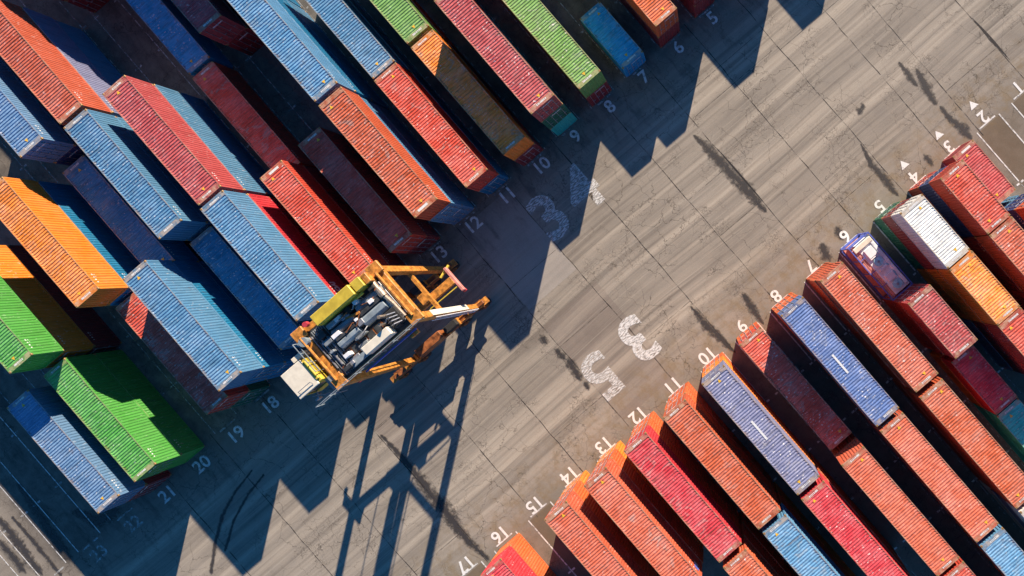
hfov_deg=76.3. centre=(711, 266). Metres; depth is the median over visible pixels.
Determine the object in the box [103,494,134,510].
door
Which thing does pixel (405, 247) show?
door
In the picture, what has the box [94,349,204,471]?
shipping container
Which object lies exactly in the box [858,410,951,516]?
shipping container
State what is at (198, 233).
door
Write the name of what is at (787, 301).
door
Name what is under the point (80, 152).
door
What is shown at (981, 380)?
shipping container
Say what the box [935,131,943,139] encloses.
painted arrowhead
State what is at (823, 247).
oil stain
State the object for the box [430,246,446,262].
painted number
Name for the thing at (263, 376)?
door
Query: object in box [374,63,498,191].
shipping container
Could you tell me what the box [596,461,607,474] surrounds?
door
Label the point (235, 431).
painted number
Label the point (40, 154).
door
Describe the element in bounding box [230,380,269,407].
shipping container
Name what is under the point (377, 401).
asphalt patch
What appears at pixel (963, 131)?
oil stain
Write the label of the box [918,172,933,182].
door
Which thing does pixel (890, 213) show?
door
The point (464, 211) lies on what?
door
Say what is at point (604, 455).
door
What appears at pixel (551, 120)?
door
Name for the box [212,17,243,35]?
door
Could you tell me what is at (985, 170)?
shipping container
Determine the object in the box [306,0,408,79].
shipping container
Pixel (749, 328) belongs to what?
door
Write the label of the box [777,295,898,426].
shipping container
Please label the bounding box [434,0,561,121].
shipping container
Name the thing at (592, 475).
door
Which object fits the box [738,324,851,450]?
shipping container
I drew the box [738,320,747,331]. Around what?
painted number
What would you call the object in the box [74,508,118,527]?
oil stain
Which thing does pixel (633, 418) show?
painted number
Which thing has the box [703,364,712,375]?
door
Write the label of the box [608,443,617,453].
door
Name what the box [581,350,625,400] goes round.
painted number
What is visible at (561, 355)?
oil stain
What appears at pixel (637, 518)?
shipping container
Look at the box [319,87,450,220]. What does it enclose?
shipping container
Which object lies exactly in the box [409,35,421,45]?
door
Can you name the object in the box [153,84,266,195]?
shipping container
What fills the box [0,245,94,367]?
shipping container
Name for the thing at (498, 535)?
painted number
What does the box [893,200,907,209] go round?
door
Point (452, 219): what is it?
door
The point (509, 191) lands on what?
painted number
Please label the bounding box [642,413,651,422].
door
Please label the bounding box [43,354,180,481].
shipping container
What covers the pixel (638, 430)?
door
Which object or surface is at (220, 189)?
door
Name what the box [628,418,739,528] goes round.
shipping container
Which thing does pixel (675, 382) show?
painted number
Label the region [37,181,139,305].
shipping container
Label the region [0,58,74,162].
shipping container
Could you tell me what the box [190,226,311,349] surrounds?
shipping container
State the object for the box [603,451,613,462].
door
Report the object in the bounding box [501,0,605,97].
shipping container
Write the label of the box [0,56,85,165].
shipping container
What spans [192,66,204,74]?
door
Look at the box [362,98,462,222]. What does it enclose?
shipping container
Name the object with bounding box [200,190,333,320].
shipping container
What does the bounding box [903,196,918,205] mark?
door
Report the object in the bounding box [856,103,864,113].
oil stain
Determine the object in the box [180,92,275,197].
shipping container
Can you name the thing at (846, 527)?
shipping container
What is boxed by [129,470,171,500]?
shipping container
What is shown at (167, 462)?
door
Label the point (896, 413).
door
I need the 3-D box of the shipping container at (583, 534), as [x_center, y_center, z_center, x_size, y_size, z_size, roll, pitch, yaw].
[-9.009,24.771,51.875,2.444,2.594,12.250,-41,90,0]
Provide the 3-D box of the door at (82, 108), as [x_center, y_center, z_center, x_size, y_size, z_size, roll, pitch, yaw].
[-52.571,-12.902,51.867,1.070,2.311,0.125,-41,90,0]
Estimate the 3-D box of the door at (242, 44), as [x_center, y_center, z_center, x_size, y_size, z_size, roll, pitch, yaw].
[-43.484,-20.496,56.920,1.070,2.616,0.125,-41,90,0]
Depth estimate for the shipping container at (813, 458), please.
57.21 m
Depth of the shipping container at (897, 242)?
57.07 m
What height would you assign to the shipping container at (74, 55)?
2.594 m
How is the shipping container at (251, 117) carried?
on the ground
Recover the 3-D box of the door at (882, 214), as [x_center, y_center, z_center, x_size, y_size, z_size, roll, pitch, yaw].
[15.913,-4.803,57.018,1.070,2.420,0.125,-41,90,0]
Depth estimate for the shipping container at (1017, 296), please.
54.67 m
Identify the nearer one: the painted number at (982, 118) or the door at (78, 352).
the door at (78, 352)
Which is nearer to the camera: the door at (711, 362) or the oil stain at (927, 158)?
the door at (711, 362)
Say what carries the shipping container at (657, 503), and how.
on the shipping container at (620, 446)
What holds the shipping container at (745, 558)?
on the shipping container at (761, 549)
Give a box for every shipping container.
[0,0,112,125]
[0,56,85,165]
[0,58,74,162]
[0,177,128,307]
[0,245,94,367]
[0,275,64,373]
[7,245,121,354]
[7,385,145,513]
[21,6,121,117]
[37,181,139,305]
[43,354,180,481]
[55,20,121,84]
[62,155,199,262]
[64,109,206,240]
[66,0,109,12]
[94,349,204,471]
[102,75,243,205]
[115,292,249,414]
[117,117,213,240]
[122,260,263,391]
[126,0,233,75]
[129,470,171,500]
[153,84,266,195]
[171,0,245,44]
[173,261,284,385]
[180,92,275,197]
[183,241,203,260]
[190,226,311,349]
[192,61,317,168]
[198,261,306,379]
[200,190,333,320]
[223,0,263,55]
[227,0,354,103]
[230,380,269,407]
[247,193,345,294]
[260,160,389,282]
[270,197,349,284]
[277,0,371,100]
[287,0,388,108]
[288,0,301,8]
[298,127,426,252]
[303,165,405,278]
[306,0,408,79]
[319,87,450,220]
[341,135,440,253]
[349,0,422,78]
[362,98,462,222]
[370,0,442,46]
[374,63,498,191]
[375,104,474,224]
[411,0,456,48]
[411,30,533,160]
[411,72,508,194]
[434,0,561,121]
[447,42,543,165]
[480,8,569,129]
[480,545,536,575]
[483,11,577,135]
[490,533,556,575]
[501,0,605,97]
[503,3,610,106]
[544,490,647,575]
[555,480,659,575]
[561,470,589,494]
[580,1,645,76]
[584,457,701,575]
[591,448,703,563]
[596,440,702,547]
[619,0,679,47]
[623,424,741,562]
[626,0,678,37]
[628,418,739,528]
[631,411,737,517]
[663,393,780,529]
[664,386,776,496]
[667,381,773,486]
[680,0,714,17]
[689,0,701,6]
[701,360,819,494]
[702,355,814,465]
[703,352,807,452]
[723,535,778,575]
[737,322,757,340]
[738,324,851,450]
[738,511,796,575]
[739,522,787,575]
[762,503,844,575]
[772,292,814,358]
[773,482,855,575]
[774,294,868,419]
[776,492,849,575]
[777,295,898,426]
[799,470,909,575]
[806,262,893,378]
[808,451,899,558]
[810,263,905,386]
[813,460,910,575]
[815,262,937,391]
[831,433,855,455]
[835,438,959,575]
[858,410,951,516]
[869,420,953,517]
[872,409,998,542]
[873,201,923,268]
[882,199,935,268]
[883,284,931,349]
[890,194,969,268]
[890,284,943,354]
[892,379,986,484]
[899,284,977,358]
[901,385,998,494]
[908,170,960,237]
[910,376,1023,508]
[916,269,968,319]
[918,166,972,237]
[926,269,982,322]
[929,159,1009,235]
[929,351,982,407]
[938,250,1019,324]
[939,547,975,575]
[940,345,1017,414]
[942,139,1015,202]
[952,517,1002,575]
[955,520,1003,575]
[960,318,1013,370]
[962,236,1019,289]
[970,524,1023,575]
[971,320,1023,373]
[973,403,1023,461]
[975,216,1023,289]
[979,479,1023,531]
[984,307,1023,369]
[984,398,1023,454]
[992,490,1023,526]
[1001,195,1018,207]
[1005,194,1023,229]
[1006,289,1023,309]
[1006,501,1023,521]
[1015,202,1023,219]
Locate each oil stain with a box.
[0,518,41,573]
[0,540,25,572]
[12,516,61,575]
[17,483,70,559]
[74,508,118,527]
[381,435,488,559]
[555,349,565,358]
[566,359,581,380]
[691,307,734,351]
[694,135,766,211]
[742,294,763,323]
[818,243,830,259]
[835,227,843,238]
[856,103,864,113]
[861,144,897,195]
[899,62,917,85]
[916,69,936,103]
[924,155,932,164]
[940,106,971,138]
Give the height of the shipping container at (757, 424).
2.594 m
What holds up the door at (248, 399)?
in the shipping container at (256, 389)
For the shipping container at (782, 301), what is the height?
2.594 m
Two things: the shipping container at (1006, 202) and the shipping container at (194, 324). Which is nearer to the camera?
the shipping container at (194, 324)
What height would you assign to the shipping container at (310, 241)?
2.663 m
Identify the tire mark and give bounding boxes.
[210,470,251,572]
[224,474,263,550]
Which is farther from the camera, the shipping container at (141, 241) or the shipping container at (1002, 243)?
the shipping container at (141, 241)
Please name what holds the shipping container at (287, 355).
on the ground
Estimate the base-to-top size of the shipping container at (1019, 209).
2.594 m
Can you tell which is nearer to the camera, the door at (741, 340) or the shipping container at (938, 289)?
the door at (741, 340)
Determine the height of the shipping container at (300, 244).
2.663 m
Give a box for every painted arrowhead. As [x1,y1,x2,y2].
[901,161,908,169]
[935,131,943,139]
[970,101,977,109]
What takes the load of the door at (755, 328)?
in the shipping container at (794, 387)
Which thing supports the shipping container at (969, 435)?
on the shipping container at (907, 389)
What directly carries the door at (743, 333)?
in the shipping container at (746, 331)
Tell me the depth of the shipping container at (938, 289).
57.00 m
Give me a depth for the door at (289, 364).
56.46 m
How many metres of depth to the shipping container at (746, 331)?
57.15 m
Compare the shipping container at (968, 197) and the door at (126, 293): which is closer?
the shipping container at (968, 197)
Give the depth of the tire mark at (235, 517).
58.37 m
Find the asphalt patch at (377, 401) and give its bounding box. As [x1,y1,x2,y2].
[340,281,675,464]
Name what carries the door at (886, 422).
in the shipping container at (936, 474)
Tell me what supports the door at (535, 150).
in the shipping container at (534, 150)
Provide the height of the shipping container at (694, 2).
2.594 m
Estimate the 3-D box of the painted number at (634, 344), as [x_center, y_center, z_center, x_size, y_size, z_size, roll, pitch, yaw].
[-7.032,6.942,58.366,2.574,0.001,4.682,-41,90,0]
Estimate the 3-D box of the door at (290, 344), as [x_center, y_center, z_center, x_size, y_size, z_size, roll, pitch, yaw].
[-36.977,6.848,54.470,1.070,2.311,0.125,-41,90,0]
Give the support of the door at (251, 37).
in the shipping container at (248, 41)
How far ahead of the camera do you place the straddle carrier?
44.63 m
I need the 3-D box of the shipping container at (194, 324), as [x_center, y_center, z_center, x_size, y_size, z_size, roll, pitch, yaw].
[-43.571,4.876,51.570,2.444,2.594,12.250,-41,90,0]
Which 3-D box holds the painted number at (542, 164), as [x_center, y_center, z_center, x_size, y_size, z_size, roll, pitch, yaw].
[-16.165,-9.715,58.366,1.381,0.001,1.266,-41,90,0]
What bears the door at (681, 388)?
in the shipping container at (697, 395)
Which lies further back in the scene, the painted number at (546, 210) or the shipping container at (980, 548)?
the painted number at (546, 210)
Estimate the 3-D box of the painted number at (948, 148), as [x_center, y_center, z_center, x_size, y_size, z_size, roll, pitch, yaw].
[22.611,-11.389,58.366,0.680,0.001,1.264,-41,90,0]
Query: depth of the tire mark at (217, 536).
58.37 m
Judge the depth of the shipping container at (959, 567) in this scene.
50.61 m
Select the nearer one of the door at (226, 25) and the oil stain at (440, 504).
the door at (226, 25)
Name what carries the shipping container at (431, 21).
on the ground
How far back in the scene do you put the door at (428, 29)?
52.97 m
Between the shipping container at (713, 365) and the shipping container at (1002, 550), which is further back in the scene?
the shipping container at (713, 365)
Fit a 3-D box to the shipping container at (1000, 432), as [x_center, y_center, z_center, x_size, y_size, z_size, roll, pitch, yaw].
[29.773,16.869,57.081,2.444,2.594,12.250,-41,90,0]
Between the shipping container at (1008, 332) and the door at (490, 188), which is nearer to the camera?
the shipping container at (1008, 332)
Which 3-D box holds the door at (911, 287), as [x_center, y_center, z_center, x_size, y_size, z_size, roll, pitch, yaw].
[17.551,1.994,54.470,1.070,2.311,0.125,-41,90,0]
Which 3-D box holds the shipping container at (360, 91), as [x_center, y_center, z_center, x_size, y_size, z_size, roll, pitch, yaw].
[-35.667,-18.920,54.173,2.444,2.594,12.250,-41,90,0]
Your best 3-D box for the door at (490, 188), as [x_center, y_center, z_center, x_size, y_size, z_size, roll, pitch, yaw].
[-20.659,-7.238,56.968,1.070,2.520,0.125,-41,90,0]
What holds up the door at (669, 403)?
in the shipping container at (755, 469)
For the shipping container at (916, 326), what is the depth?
54.42 m
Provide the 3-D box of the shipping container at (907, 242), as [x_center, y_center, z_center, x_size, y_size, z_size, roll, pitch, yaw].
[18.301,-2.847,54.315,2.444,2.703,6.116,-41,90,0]
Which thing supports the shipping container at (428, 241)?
on the ground
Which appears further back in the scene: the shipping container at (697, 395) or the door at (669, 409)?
the shipping container at (697, 395)
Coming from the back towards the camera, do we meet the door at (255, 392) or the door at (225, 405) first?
the door at (255, 392)
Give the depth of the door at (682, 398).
51.87 m
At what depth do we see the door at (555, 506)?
51.93 m
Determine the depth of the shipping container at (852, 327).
54.35 m
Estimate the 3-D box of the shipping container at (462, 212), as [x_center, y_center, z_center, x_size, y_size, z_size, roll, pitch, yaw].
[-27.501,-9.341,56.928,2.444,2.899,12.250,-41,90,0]
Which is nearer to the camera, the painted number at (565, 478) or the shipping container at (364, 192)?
the shipping container at (364, 192)
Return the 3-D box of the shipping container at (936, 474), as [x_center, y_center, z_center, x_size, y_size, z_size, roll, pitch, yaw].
[18.820,17.445,51.875,2.444,2.594,12.250,-41,90,0]
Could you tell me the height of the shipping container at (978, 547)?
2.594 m
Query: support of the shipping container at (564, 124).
on the ground
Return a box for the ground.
[0,0,1023,575]
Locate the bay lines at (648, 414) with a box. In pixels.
[0,90,1023,575]
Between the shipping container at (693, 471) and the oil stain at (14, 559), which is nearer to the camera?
the shipping container at (693, 471)
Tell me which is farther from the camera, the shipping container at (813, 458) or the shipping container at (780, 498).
the shipping container at (813, 458)
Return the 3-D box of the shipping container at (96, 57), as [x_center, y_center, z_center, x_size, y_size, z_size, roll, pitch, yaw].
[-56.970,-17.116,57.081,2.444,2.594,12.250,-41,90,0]
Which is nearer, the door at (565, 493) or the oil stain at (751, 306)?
the door at (565, 493)
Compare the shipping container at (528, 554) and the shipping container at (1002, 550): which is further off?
the shipping container at (528, 554)
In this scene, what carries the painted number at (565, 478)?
on the ground
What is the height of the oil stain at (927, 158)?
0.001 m
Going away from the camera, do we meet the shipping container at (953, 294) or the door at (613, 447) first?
the shipping container at (953, 294)
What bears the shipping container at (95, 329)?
on the ground
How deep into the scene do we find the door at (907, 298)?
51.91 m
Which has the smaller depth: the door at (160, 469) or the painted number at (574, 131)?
the door at (160, 469)
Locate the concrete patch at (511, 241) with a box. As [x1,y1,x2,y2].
[461,190,575,309]
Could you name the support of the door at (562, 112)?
in the shipping container at (556, 116)
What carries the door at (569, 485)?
in the shipping container at (584, 476)
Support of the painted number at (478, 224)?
on the concrete patch at (511, 241)
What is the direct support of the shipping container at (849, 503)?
on the shipping container at (813, 458)
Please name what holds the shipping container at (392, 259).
on the ground
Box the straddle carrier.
[281,259,491,406]
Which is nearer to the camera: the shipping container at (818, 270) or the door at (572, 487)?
the door at (572, 487)
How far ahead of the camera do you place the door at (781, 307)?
54.56 m
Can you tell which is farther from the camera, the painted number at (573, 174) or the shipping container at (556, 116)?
the painted number at (573, 174)
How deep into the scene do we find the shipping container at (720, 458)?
50.62 m
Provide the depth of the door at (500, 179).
56.97 m
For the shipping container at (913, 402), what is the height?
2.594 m
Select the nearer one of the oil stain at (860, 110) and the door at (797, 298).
the door at (797, 298)
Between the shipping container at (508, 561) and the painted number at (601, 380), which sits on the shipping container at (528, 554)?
the shipping container at (508, 561)
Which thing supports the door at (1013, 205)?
in the shipping container at (1012, 206)
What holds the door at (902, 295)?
in the shipping container at (916, 326)
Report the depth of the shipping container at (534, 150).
56.88 m
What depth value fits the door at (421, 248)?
56.92 m
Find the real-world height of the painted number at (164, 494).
0.001 m
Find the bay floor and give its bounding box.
[466,94,1023,575]
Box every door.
[24,148,62,160]
[34,140,71,152]
[47,355,80,366]
[57,348,90,358]
[58,154,79,164]
[63,115,75,123]
[68,146,85,156]
[69,0,101,10]
[73,106,109,115]
[88,344,117,353]
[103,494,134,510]
[111,296,128,304]
[112,487,142,502]
[122,289,132,295]
[130,484,159,499]
[139,464,168,479]
[140,477,167,491]
[148,457,176,471]
[189,231,201,239]
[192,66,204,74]
[199,223,213,231]
[201,58,231,67]
[202,196,213,204]
[203,25,234,43]
[210,400,236,412]
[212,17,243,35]
[212,188,240,195]
[219,392,245,404]
[229,37,258,53]
[233,394,258,406]
[238,29,262,46]
[242,387,266,398]
[244,191,263,195]
[246,371,273,383]
[257,364,281,374]
[269,367,290,377]
[278,362,293,369]
[283,340,298,348]
[318,93,330,102]
[327,84,351,93]
[392,243,415,251]
[403,235,423,243]
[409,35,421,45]
[409,245,429,252]
[418,237,438,245]
[419,27,430,36]
[432,212,450,221]
[441,204,460,213]
[444,214,463,223]
[454,206,471,215]
[481,183,498,193]
[490,175,506,185]
[517,153,532,164]
[525,145,541,156]
[533,105,550,120]
[543,114,559,127]
[544,97,560,112]
[547,501,559,516]
[553,106,568,119]
[555,491,566,504]
[556,492,570,508]
[563,479,575,492]
[566,482,577,494]
[572,472,583,484]
[586,468,598,482]
[588,90,600,104]
[593,460,603,471]
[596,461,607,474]
[597,82,609,97]
[598,451,608,462]
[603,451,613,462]
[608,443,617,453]
[624,61,635,75]
[626,434,637,447]
[629,428,639,440]
[633,54,644,67]
[636,427,646,439]
[640,421,648,430]
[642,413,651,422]
[657,19,667,35]
[664,402,675,415]
[666,10,676,27]
[666,396,675,407]
[674,394,684,407]
[676,389,684,399]
[678,383,686,392]
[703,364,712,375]
[703,370,712,381]
[704,361,712,370]
[713,357,721,367]
[713,362,722,372]
[738,330,747,338]
[739,333,749,342]
[747,323,756,331]
[749,325,758,334]
[773,301,782,308]
[776,303,785,311]
[779,305,790,314]
[781,293,791,300]
[785,295,796,303]
[788,296,800,305]
[876,210,889,218]
[878,419,890,429]
[883,208,897,217]
[884,203,897,211]
[888,410,899,420]
[892,205,907,214]
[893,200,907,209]
[893,292,907,300]
[901,285,916,292]
[901,293,917,302]
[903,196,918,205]
[910,180,924,189]
[910,285,926,293]
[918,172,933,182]
[922,176,935,184]
[930,167,945,177]
[1001,196,1017,204]
[1005,201,1022,209]
[1012,195,1023,202]
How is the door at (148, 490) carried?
in the shipping container at (153, 482)
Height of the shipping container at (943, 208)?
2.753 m
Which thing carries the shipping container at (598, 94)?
on the ground
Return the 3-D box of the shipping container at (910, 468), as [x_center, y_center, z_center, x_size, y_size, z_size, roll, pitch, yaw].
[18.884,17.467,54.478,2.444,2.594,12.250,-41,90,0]
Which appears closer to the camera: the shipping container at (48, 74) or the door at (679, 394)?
the shipping container at (48, 74)
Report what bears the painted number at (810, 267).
on the ground
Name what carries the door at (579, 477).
in the shipping container at (584, 476)
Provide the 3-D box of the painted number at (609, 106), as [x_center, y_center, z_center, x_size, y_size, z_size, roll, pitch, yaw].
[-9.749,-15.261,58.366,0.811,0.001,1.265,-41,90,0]
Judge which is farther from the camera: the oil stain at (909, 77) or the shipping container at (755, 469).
the oil stain at (909, 77)
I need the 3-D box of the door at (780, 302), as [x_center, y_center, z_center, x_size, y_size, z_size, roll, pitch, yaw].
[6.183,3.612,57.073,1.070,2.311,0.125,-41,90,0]
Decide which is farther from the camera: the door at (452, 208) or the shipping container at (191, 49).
the shipping container at (191, 49)
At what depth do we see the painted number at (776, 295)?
58.37 m
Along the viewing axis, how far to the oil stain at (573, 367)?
58.37 m
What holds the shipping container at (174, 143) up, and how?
on the shipping container at (211, 140)
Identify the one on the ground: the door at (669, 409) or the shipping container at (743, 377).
the shipping container at (743, 377)
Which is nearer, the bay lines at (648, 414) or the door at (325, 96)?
the door at (325, 96)
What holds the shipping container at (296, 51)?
on the shipping container at (360, 91)
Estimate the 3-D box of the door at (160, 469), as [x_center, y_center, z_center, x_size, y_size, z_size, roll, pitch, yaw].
[-49.685,18.331,54.470,1.070,2.311,0.125,-41,90,0]
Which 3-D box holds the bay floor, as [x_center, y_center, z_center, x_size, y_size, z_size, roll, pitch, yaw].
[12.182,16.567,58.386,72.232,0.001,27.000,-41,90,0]
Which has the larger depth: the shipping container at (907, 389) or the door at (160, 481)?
the door at (160, 481)
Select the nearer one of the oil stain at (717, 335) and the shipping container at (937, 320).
the shipping container at (937, 320)
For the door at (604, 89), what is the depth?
56.85 m
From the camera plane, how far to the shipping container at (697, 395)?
57.18 m
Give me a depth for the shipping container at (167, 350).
53.22 m
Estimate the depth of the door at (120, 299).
53.40 m
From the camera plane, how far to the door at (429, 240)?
56.84 m
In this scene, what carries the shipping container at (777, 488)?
on the ground
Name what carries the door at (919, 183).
in the shipping container at (914, 190)
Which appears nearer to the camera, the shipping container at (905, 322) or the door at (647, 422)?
the door at (647, 422)
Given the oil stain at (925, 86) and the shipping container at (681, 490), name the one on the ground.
the oil stain at (925, 86)
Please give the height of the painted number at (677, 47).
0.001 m
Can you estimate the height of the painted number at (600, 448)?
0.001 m
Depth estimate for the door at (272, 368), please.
54.15 m
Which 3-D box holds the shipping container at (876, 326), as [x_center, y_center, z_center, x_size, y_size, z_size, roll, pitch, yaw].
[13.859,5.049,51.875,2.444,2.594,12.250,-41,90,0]
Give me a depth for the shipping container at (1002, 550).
50.61 m
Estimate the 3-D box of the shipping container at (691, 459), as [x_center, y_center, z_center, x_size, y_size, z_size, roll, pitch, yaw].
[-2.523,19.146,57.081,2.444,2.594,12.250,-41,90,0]
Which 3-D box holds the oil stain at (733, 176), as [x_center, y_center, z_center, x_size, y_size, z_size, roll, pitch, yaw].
[1.883,-8.961,58.374,2.004,0.001,10.387,-41,90,0]
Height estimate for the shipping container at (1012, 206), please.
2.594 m
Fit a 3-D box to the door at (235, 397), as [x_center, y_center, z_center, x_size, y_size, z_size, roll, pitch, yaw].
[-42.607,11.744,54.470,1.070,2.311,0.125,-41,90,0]
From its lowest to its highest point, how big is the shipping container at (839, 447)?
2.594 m
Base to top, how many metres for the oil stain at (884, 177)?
0.001 m
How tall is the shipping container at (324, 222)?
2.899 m
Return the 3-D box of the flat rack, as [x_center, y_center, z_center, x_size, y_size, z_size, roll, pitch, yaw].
[15.136,0.002,56.550,2.460,3.680,6.260,-41,90,0]
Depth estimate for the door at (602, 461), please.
54.61 m
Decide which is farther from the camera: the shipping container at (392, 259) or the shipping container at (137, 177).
the shipping container at (392, 259)
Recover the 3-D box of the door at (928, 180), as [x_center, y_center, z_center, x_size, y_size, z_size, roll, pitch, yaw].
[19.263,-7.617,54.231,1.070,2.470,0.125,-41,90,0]
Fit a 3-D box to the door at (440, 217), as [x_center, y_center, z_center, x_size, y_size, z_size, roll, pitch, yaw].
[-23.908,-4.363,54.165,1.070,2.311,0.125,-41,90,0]
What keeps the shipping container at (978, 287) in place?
on the shipping container at (953, 294)
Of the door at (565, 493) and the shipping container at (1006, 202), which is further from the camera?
the shipping container at (1006, 202)
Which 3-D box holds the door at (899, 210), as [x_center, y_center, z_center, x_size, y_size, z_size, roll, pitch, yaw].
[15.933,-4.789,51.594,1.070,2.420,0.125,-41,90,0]
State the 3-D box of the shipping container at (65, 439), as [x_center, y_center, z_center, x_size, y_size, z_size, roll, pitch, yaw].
[-56.417,16.146,54.478,2.444,2.594,12.250,-41,90,0]
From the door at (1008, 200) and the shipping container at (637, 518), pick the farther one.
the door at (1008, 200)
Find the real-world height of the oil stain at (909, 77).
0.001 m
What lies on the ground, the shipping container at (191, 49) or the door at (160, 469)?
the shipping container at (191, 49)
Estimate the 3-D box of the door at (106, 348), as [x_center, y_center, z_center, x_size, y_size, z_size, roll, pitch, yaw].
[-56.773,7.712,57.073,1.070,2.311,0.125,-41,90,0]
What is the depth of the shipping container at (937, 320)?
50.62 m
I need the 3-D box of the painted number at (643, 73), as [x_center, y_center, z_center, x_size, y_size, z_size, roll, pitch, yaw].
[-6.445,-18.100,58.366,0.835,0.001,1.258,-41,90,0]
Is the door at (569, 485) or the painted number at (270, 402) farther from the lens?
the painted number at (270, 402)
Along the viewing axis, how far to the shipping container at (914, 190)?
56.24 m
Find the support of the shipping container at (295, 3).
on the ground
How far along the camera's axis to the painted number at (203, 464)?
58.37 m
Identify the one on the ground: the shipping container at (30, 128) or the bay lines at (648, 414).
the bay lines at (648, 414)
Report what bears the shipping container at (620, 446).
on the ground
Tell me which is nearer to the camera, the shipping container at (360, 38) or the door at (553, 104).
the door at (553, 104)
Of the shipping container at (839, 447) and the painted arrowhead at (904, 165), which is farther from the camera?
the painted arrowhead at (904, 165)
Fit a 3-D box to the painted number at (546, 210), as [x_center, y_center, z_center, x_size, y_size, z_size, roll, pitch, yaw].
[-15.542,-4.755,58.366,2.574,0.001,4.682,-41,90,0]
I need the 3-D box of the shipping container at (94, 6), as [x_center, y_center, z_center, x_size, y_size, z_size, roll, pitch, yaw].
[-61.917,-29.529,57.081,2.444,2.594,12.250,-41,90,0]
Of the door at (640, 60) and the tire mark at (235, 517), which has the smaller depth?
the door at (640, 60)
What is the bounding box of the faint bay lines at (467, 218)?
[3,0,1023,574]
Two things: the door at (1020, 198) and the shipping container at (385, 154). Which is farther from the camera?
the door at (1020, 198)
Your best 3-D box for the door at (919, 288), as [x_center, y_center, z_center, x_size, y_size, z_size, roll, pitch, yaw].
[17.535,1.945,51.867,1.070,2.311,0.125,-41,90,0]
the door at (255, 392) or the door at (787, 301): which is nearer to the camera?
the door at (787, 301)
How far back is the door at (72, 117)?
50.89 m
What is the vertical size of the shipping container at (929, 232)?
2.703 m
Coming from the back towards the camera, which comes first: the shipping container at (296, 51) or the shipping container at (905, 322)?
the shipping container at (905, 322)
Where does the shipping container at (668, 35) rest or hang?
on the ground
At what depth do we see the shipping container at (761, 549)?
54.60 m
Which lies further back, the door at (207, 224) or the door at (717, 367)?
the door at (207, 224)
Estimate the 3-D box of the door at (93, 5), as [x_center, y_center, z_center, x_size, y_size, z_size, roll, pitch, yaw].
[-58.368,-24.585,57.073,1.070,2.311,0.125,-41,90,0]
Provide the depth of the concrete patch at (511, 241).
58.39 m
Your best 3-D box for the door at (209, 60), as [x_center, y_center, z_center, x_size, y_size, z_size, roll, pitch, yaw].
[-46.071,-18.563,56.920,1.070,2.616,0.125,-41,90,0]
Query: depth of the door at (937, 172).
54.37 m
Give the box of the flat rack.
[840,232,912,300]
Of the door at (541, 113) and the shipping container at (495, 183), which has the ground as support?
the shipping container at (495, 183)
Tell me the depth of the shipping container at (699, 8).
57.44 m
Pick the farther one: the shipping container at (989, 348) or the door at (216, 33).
the shipping container at (989, 348)
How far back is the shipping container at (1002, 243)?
50.16 m
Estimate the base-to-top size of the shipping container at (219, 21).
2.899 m
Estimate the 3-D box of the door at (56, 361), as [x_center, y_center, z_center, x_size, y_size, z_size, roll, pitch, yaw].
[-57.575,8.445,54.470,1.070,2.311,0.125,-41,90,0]
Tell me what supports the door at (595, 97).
in the shipping container at (598, 94)
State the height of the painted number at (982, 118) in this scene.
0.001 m
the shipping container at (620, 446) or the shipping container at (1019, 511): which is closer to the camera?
the shipping container at (1019, 511)
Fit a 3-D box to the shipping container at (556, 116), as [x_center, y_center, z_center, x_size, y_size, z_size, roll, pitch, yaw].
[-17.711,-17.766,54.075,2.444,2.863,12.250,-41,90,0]
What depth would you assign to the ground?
58.39 m
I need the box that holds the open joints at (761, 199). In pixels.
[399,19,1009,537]
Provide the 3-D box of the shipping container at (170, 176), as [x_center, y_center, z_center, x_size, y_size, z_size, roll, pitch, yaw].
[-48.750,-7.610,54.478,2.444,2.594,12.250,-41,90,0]
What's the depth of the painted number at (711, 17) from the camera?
58.37 m
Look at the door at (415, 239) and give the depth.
53.96 m
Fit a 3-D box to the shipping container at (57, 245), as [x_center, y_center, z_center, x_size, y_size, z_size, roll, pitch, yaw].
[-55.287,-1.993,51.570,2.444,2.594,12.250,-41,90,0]
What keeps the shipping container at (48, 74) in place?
on the shipping container at (74, 55)
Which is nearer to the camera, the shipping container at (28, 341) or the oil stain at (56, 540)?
the shipping container at (28, 341)
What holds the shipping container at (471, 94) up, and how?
on the shipping container at (534, 150)
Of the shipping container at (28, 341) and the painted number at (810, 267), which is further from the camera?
the painted number at (810, 267)
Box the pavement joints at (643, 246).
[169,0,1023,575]
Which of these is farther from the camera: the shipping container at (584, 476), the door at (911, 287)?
the shipping container at (584, 476)
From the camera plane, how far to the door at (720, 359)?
54.36 m
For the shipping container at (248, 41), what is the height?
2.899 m
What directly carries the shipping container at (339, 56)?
on the ground
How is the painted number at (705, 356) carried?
on the ground
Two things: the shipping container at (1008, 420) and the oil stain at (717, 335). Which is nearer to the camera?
the shipping container at (1008, 420)
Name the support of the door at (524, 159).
in the shipping container at (534, 150)
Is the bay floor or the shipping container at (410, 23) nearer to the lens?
the shipping container at (410, 23)
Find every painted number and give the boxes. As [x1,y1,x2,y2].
[158,486,175,503]
[192,455,209,473]
[228,426,242,442]
[262,396,278,412]
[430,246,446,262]
[459,556,473,574]
[465,216,482,232]
[491,527,507,543]
[499,187,514,202]
[526,195,568,240]
[526,497,542,514]
[533,157,549,173]
[560,467,577,484]
[570,130,578,141]
[570,163,604,206]
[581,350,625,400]
[595,437,611,453]
[604,100,615,111]
[618,314,661,359]
[628,407,646,423]
[637,69,646,82]
[664,377,680,393]
[674,41,683,52]
[698,347,714,364]
[706,11,717,23]
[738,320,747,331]
[770,290,781,301]
[807,260,817,273]
[839,231,848,241]
[874,200,885,212]
[908,172,916,183]
[944,140,954,152]
[976,110,989,122]
[1013,82,1022,92]

